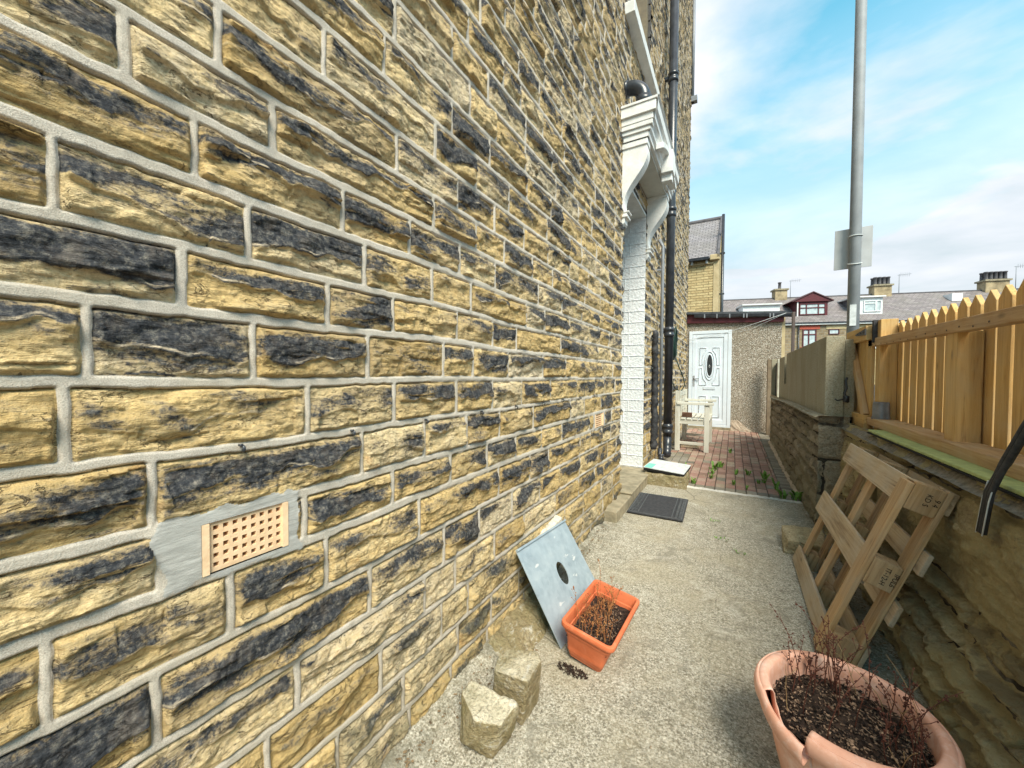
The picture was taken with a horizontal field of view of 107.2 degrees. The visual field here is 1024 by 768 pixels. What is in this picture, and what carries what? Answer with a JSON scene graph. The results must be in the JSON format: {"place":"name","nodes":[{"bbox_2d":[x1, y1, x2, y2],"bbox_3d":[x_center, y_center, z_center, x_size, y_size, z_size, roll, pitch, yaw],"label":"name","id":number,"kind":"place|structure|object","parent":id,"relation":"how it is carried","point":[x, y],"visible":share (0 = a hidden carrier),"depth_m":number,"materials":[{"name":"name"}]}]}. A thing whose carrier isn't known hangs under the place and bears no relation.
{"place":"outdoors","nodes":[
{"label":"outdoors","id":0,"kind":"place"},
{"bbox_2d":[557,662,587,679],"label":"spilt soil","id":1,"kind":"structure","parent":0,"point":[571,670],"depth_m":1.69,"materials":[{"name":"brown soil"}]},
{"bbox_2d":[380,484,940,767],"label":"concrete path","id":2,"kind":"structure","parent":0,"point":[727,597],"depth_m":1.77,"materials":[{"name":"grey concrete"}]},
{"bbox_2d":[0,0,697,767],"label":"stone house","id":3,"kind":"structure","parent":2,"relation":"on","point":[326,338],"depth_m":1.02,"materials":[{"name":"yellow stone"}]},
{"bbox_2d":[538,515,561,535],"bbox_3d":[0.239,0.924,2.377,0.054,0.107,0.321,1,2,30],"label":"white stone","id":4,"kind":"object","parent":3,"relation":"on","point":[555,520],"visible":0.36,"depth_m":2.41,"materials":[{"name":"stone"}]},
{"bbox_2d":[624,79,651,100],"bbox_3d":[1.268,-2.943,3.826,0.287,0.308,0.155,1,2,30],"label":"soil pipe","id":5,"kind":"object","parent":3,"relation":"attached to","point":[639,89],"visible":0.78,"depth_m":3.77,"materials":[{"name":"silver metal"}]},
{"bbox_2d":[625,0,659,95],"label":"window","id":6,"kind":"structure","parent":3,"relation":"in","point":[636,31],"depth_m":4.20,"materials":[{"name":"paint"}]},
{"bbox_2d":[650,330,658,448],"bbox_3d":[2.025,0.083,5.357,0.126,1.688,0.168,1,2,30],"label":"lagged pipe","id":7,"kind":"object","parent":3,"relation":"attached to","point":[654,436],"visible":0.97,"depth_m":5.33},
{"bbox_2d":[657,239,664,459],"bbox_3d":[2.209,-0.515,5.570,0.108,3.271,0.204,0,1,-3],"label":"drainpipe","id":8,"kind":"object","parent":3,"relation":"attached to","point":[659,448],"visible":0.94,"depth_m":5.60,"materials":[{"name":"grey plastic"}]},
{"bbox_2d":[658,0,678,457],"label":"drainpipe","id":9,"kind":"object","parent":3,"relation":"attached to","point":[672,79],"visible":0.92,"depth_m":5.78,"materials":[{"name":"black paint"}]},
{"bbox_2d":[690,313,784,340],"bbox_3d":[5.101,-1.283,8.697,1.974,0.507,0.100,1,2,39],"label":"washing line","id":10,"kind":"object","parent":3,"relation":"attached to","point":[739,328],"visible":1,"depth_m":8.59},
{"bbox_2d":[460,680,518,758],"bbox_3d":[-0.101,1.227,1.370,0.220,0.159,0.165,1,2,30],"label":"sandstone block","id":11,"kind":"object","parent":2,"relation":"on","point":[488,720],"depth_m":1.33,"materials":[{"name":"beige stone"}]},
{"bbox_2d":[493,649,540,724],"bbox_3d":[0.024,1.206,1.533,0.175,0.186,0.188,1,2,30],"label":"sandstone block","id":12,"kind":"object","parent":2,"relation":"on","point":[517,674],"depth_m":1.47,"materials":[{"name":"beige stone"}]},
{"bbox_2d":[489,592,548,656],"bbox_3d":[0.108,1.252,2.009,0.214,0.100,0.646,1,2,30],"label":"cement lump","id":13,"kind":"object","parent":2,"relation":"on","point":[524,625],"visible":0.65,"depth_m":1.91,"materials":[{"name":"stone"}]},
{"bbox_2d":[515,519,594,648],"bbox_3d":[0.287,1.081,2.142,0.280,0.425,0.562,1,2,35],"label":"steel plate","id":14,"kind":"object","parent":2,"relation":"on","point":[541,555],"visible":0.88,"depth_m":2.10,"materials":[{"name":"grey metal"}]},
{"bbox_2d":[561,579,639,671],"bbox_3d":[0.437,1.194,1.869,0.256,0.171,0.452,12,7,33],"label":"trough planter","id":15,"kind":"object","parent":2,"relation":"on","point":[591,651],"visible":0.77,"depth_m":1.81,"materials":[{"name":"orange plastic"}]},
{"bbox_2d":[571,559,616,623],"bbox_3d":[0.386,1.076,1.942,0.287,0.237,0.154,0,1,-27],"label":"dead plant","id":16,"kind":"object","parent":15,"relation":"in","point":[594,586],"visible":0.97,"depth_m":1.92,"materials":[{"name":"plant"}]},
{"bbox_2d":[573,582,622,642],"bbox_3d":[0.455,1.111,1.887,0.222,0.160,0.350,1,2,30],"label":"dead plant","id":17,"kind":"object","parent":15,"relation":"in","point":[590,608],"visible":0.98,"depth_m":1.85,"materials":[{"name":"plant"}]},
{"bbox_2d":[580,603,622,644],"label":"bark chips","id":18,"kind":"object","parent":15,"relation":"on","point":[593,631],"visible":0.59,"depth_m":1.83,"materials":[{"name":"brown wood"}]},
{"bbox_2d":[627,492,687,521],"bbox_3d":[1.499,1.236,3.850,0.517,0.018,0.693,1,2,30],"label":"doormat","id":19,"kind":"object","parent":2,"relation":"on","point":[661,506],"visible":1,"depth_m":3.80,"materials":[{"name":"black rubber"}]},
{"bbox_2d":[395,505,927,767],"bbox_3d":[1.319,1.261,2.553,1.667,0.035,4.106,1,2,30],"label":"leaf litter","id":20,"kind":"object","parent":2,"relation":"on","point":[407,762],"visible":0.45,"depth_m":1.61,"materials":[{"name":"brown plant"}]},
{"bbox_2d":[710,518,745,554],"bbox_3d":[1.758,1.258,3.157,0.159,0.018,0.730,1,1,13],"label":"moss","id":21,"kind":"object","parent":2,"relation":"on","point":[724,537],"visible":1,"depth_m":3.10,"materials":[{"name":"green plant"}]},
{"bbox_2d":[782,525,828,556],"bbox_3d":[2.275,1.223,2.950,0.288,0.138,0.404,1,2,30],"label":"stone slab","id":22,"kind":"object","parent":2,"relation":"on","point":[793,537],"depth_m":2.88,"materials":[{"name":"beige stone"}]},
{"bbox_2d":[754,650,965,767],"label":"round pot","id":23,"kind":"object","parent":2,"relation":"on","point":[794,749],"visible":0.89,"depth_m":1.16,"materials":[{"name":"plastic"}]},
{"bbox_2d":[782,624,919,767],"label":"dead plant","id":24,"kind":"object","parent":23,"relation":"in","point":[853,667],"visible":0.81,"depth_m":1.18,"materials":[{"name":"plant"}]},
{"bbox_2d":[773,673,935,767],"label":"bark chips","id":25,"kind":"object","parent":23,"relation":"on","point":[855,741],"visible":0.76,"depth_m":1.16,"materials":[{"name":"brown wood"}]},
{"bbox_2d":[769,603,963,767],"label":"dead plant","id":26,"kind":"object","parent":23,"relation":"in","point":[920,747],"visible":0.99,"depth_m":1.15,"materials":[{"name":"brown plant"}]},
{"bbox_2d":[792,443,959,667],"bbox_3d":[1.939,0.866,2.158,0.467,0.911,1.222,1,2,30],"label":"wooden pallet","id":27,"kind":"object","parent":2,"relation":"on","point":[878,576],"visible":0.97,"depth_m":1.81,"materials":[{"name":"brown wood"}]},
{"bbox_2d":[822,423,1023,767],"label":"retaining wall","id":28,"kind":"structure","parent":2,"relation":"on","point":[958,627],"depth_m":1.43,"materials":[{"name":"stone"}]},
{"bbox_2d":[867,279,1023,481],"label":"picket fence","id":29,"kind":"object","parent":28,"relation":"on","point":[950,381],"visible":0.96,"depth_m":1.85,"materials":[{"name":"brown wood"}]},
{"bbox_2d":[871,402,890,419],"bbox_3d":[2.741,0.198,2.804,0.104,0.131,0.104,1,2,30],"label":"zinc pot","id":30,"kind":"object","parent":29,"relation":"on","point":[880,410],"visible":0.88,"depth_m":2.77,"materials":[{"name":"grey metal"}]},
{"bbox_2d":[867,432,1023,500],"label":"felt strip","id":31,"kind":"object","parent":28,"relation":"on","point":[1017,496],"visible":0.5,"depth_m":1.62,"materials":[{"name":"green fabric"}]},
{"bbox_2d":[868,429,1023,496],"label":"green board","id":32,"kind":"object","parent":28,"relation":"on","point":[1015,486],"visible":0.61,"depth_m":1.67,"materials":[{"name":"paint"}]},
{"bbox_2d":[975,420,1023,535],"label":"pipe","id":33,"kind":"object","parent":28,"relation":"hanging from","point":[1009,455],"visible":1,"depth_m":1.29,"materials":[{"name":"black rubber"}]},
{"bbox_2d":[658,428,801,501],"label":"brick paving","id":34,"kind":"structure","parent":0,"point":[682,455],"depth_m":5.82,"materials":[{"name":"red brick"}]},
{"bbox_2d":[644,470,689,489],"bbox_3d":[1.967,1.170,4.786,0.502,0.166,0.545,1,2,30],"label":"stone block","id":35,"kind":"object","parent":34,"relation":"on","point":[664,480],"depth_m":4.56,"materials":[{"name":"stone"}]},
{"bbox_2d":[644,459,690,476],"bbox_3d":[1.992,1.067,4.833,0.470,0.068,0.540,1,2,33],"label":"white board","id":36,"kind":"object","parent":35,"relation":"on","point":[668,467],"visible":1,"depth_m":4.73,"materials":[{"name":"white plastic"}]},
{"bbox_2d":[671,326,684,453],"bbox_3d":[2.907,0.041,6.701,0.198,2.226,1.118,1,2,30],"label":"garden hose","id":37,"kind":"object","parent":34,"relation":"on","point":[675,338],"visible":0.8,"depth_m":6.99,"materials":[{"name":"rubber"}]},
{"bbox_2d":[681,444,699,448],"bbox_3d":[3.316,1.137,7.003,0.300,0.025,0.400,1,2,30],"label":"loose board","id":38,"kind":"object","parent":34,"relation":"on","point":[688,446],"visible":0.57,"depth_m":6.85,"materials":[{"name":"brown wood"}]},
{"bbox_2d":[675,389,715,452],"bbox_3d":[3.447,0.639,7.051,0.600,1.050,1.240,1,2,30],"label":"garden bench","id":39,"kind":"object","parent":34,"relation":"on","point":[704,418],"visible":0.91,"depth_m":6.66,"materials":[{"name":"paint"}]},
{"bbox_2d":[682,412,691,416],"bbox_3d":[3.156,0.553,6.808,0.160,0.082,0.080,1,2,30],"label":"brown brick","id":40,"kind":"object","parent":39,"relation":"on","point":[686,414],"visible":1,"depth_m":6.78,"materials":[{"name":"brown brick"}]},
{"bbox_2d":[711,461,717,469],"bbox_3d":[2.886,1.157,5.332,0.106,0.111,0.146,1,1,9],"label":"weed","id":41,"kind":"object","parent":34,"relation":"on","point":[713,465],"visible":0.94,"depth_m":5.35,"materials":[{"name":"green plant"}]},
{"bbox_2d":[717,461,724,467],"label":"weed","id":42,"kind":"object","parent":34,"relation":"on","point":[720,464],"visible":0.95,"depth_m":5.47,"materials":[{"name":"green plant"}]},
{"bbox_2d":[686,311,795,432],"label":"outbuilding","id":43,"kind":"structure","parent":34,"relation":"on","point":[737,391],"depth_m":8.87,"materials":[{"name":"beige concrete"}]},
{"bbox_2d":[688,330,731,427],"bbox_3d":[4.774,-0.127,9.136,0.910,2.315,0.105,1,2,30],"label":"door","id":44,"kind":"structure","parent":43,"relation":"in","point":[709,378],"depth_m":9.09,"materials":[{"name":"white plastic"}]},
{"bbox_2d":[730,420,751,431],"bbox_3d":[5.342,0.985,8.802,0.452,0.277,0.067,1,2,30],"label":"render patch","id":45,"kind":"object","parent":43,"relation":"attached to","point":[736,425],"visible":0.99,"depth_m":8.83,"materials":[{"name":"beige paint"}]},
{"bbox_2d":[687,485,802,503],"bbox_3d":[2.589,1.246,4.275,1.240,0.031,0.076,1,2,31],"label":"mortar strip","id":46,"kind":"object","parent":34,"relation":"on","point":[736,493],"visible":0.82,"depth_m":4.24,"materials":[{"name":"grey concrete"}]},
{"bbox_2d":[760,470,769,478],"bbox_3d":[3.268,1.178,4.863,0.142,0.100,0.097,-1,2,-37],"label":"weed","id":47,"kind":"object","parent":34,"relation":"on","point":[765,476],"visible":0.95,"depth_m":4.87,"materials":[{"name":"green plant"}]},
{"bbox_2d":[766,359,770,435],"bbox_3d":[5.655,0.300,8.325,0.065,1.680,0.170,1,2,30],"label":"end post","id":48,"kind":"object","parent":34,"relation":"on","point":[768,398],"visible":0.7,"depth_m":8.26,"materials":[{"name":"brown wood"}]},
{"bbox_2d":[770,359,779,437],"bbox_3d":[5.049,0.362,7.174,0.138,1.680,0.778,1,1,27],"label":"gate post","id":49,"kind":"object","parent":34,"relation":"on","point":[775,364],"visible":0.38,"depth_m":7.41,"materials":[{"name":"concrete"}]},
{"bbox_2d":[771,478,779,490],"bbox_3d":[3.107,1.179,4.453,0.096,0.125,0.114,1,2,30],"label":"weed","id":50,"kind":"object","parent":34,"relation":"on","point":[776,486],"visible":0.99,"depth_m":4.45,"materials":[{"name":"green plant"}]},
{"bbox_2d":[775,489,789,498],"bbox_3d":[2.953,1.201,4.106,0.121,0.105,0.154,1,1,15],"label":"weed","id":51,"kind":"object","parent":34,"relation":"on","point":[785,495],"visible":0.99,"depth_m":4.12,"materials":[{"name":"green plant"}]},
{"bbox_2d":[768,440,798,492],"bbox_3d":[4.145,1.186,5.824,0.100,0.092,3.800,1,2,30],"label":"kerb strip","id":52,"kind":"object","parent":34,"relation":"on","point":[793,486],"visible":0.52,"depth_m":5.41,"materials":[{"name":"grey concrete"}]},
{"bbox_2d":[789,490,802,500],"bbox_3d":[3.072,1.193,4.062,0.132,0.125,0.167,0,1,-30],"label":"weed","id":53,"kind":"object","parent":34,"relation":"on","point":[797,495],"visible":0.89,"depth_m":4.05,"materials":[{"name":"green plant"}]},
{"bbox_2d":[769,394,851,528],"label":"rubble wall","id":54,"kind":"structure","parent":34,"relation":"on","point":[807,443],"depth_m":3.77,"materials":[{"name":"stone"}]},
{"bbox_2d":[779,336,855,419],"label":"concrete wall","id":55,"kind":"structure","parent":54,"relation":"on","point":[813,375],"depth_m":3.44,"materials":[{"name":"beige concrete"}]},
{"bbox_2d":[835,377,849,402],"bbox_3d":[2.815,0.052,3.212,0.129,0.218,0.044,0,1,-11],"label":"gate latch","id":56,"kind":"object","parent":55,"relation":"attached to","point":[846,398],"visible":1,"depth_m":3.21,"materials":[{"name":"black paint"}]},
{"bbox_2d":[847,320,877,428],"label":"wooden gate","id":57,"kind":"structure","parent":55,"relation":"attached to","point":[864,368],"depth_m":3.03,"materials":[{"name":"brown wood"}]},
{"bbox_2d":[846,0,866,338],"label":"lamp post","id":58,"kind":"object","parent":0,"point":[855,223],"visible":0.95,"depth_m":4.47,"materials":[{"name":"grey metal"}]},
{"bbox_2d":[834,225,872,270],"bbox_3d":[4.139,-1.646,4.584,0.349,0.488,0.004,1,2,38],"label":"street sign","id":59,"kind":"object","parent":58,"relation":"attached to","point":[841,250],"visible":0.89,"depth_m":4.62,"materials":[{"name":"grey metal"}]},
{"bbox_2d":[689,0,1023,299],"label":"sky","id":60,"kind":"structure","parent":0,"point":[771,141],"materials":[{"name":"blue"}]},
{"label":"ground","id":61,"kind":"structure","parent":0,"visible":0},
{"bbox_2d":[687,214,724,311],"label":"yellow house","id":62,"kind":"structure","parent":61,"relation":"on","point":[706,252],"depth_m":14.46,"materials":[{"name":"brick"}]},
{"bbox_2d":[723,299,738,371],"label":"terraced house","id":63,"kind":"structure","parent":61,"relation":"on","point":[729,305],"depth_m":31.09,"materials":[{"name":"grey tile"}]},
{"bbox_2d":[734,282,800,355],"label":"terraced house","id":64,"kind":"structure","parent":61,"relation":"on","point":[775,301],"depth_m":29.20,"materials":[{"name":"grey stone"}]},
{"bbox_2d":[782,278,846,348],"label":"terraced house","id":65,"kind":"structure","parent":61,"relation":"on","point":[819,316],"depth_m":27.85,"materials":[{"name":"grey stone"}]},
{"bbox_2d":[791,312,794,351],"bbox_3d":[4.287,-0.549,5.766,0.035,1.085,0.100,1,2,30],"label":"metal post","id":66,"kind":"object","parent":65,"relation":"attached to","point":[793,333],"visible":0.56,"depth_m":5.72,"materials":[{"name":"metal"}]},
{"bbox_2d":[802,329,816,346],"bbox_3d":[21.731,-3.356,27.598,0.870,1.300,0.070,1,1,15],"label":"window","id":67,"kind":"structure","parent":65,"relation":"in","point":[809,336],"depth_m":27.59,"materials":[{"name":"white glass"}]},
{"bbox_2d":[829,329,839,333],"bbox_3d":[23.201,-3.777,27.208,0.640,0.380,0.070,1,1,15],"label":"window","id":68,"kind":"structure","parent":65,"relation":"in","point":[831,331],"depth_m":27.20,"materials":[{"name":"white glass"}]},
{"bbox_2d":[829,276,913,384],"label":"terraced house","id":69,"kind":"structure","parent":61,"relation":"on","point":[875,304],"depth_m":27.37,"materials":[{"name":"grey stone"}]},
{"bbox_2d":[884,274,958,318],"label":"terraced house","id":70,"kind":"structure","parent":61,"relation":"on","point":[912,304],"depth_m":27.68,"materials":[{"name":"grey tile"}]},
{"bbox_2d":[935,271,1012,306],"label":"terraced house","id":71,"kind":"structure","parent":61,"relation":"on","point":[987,282],"depth_m":27.42,"materials":[{"name":"grey stone"}]},
{"bbox_2d":[999,264,1020,293],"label":"terraced house","id":72,"kind":"structure","parent":61,"relation":"on","point":[1015,279],"depth_m":27.29,"materials":[{"name":"brown stone"}]}
]}

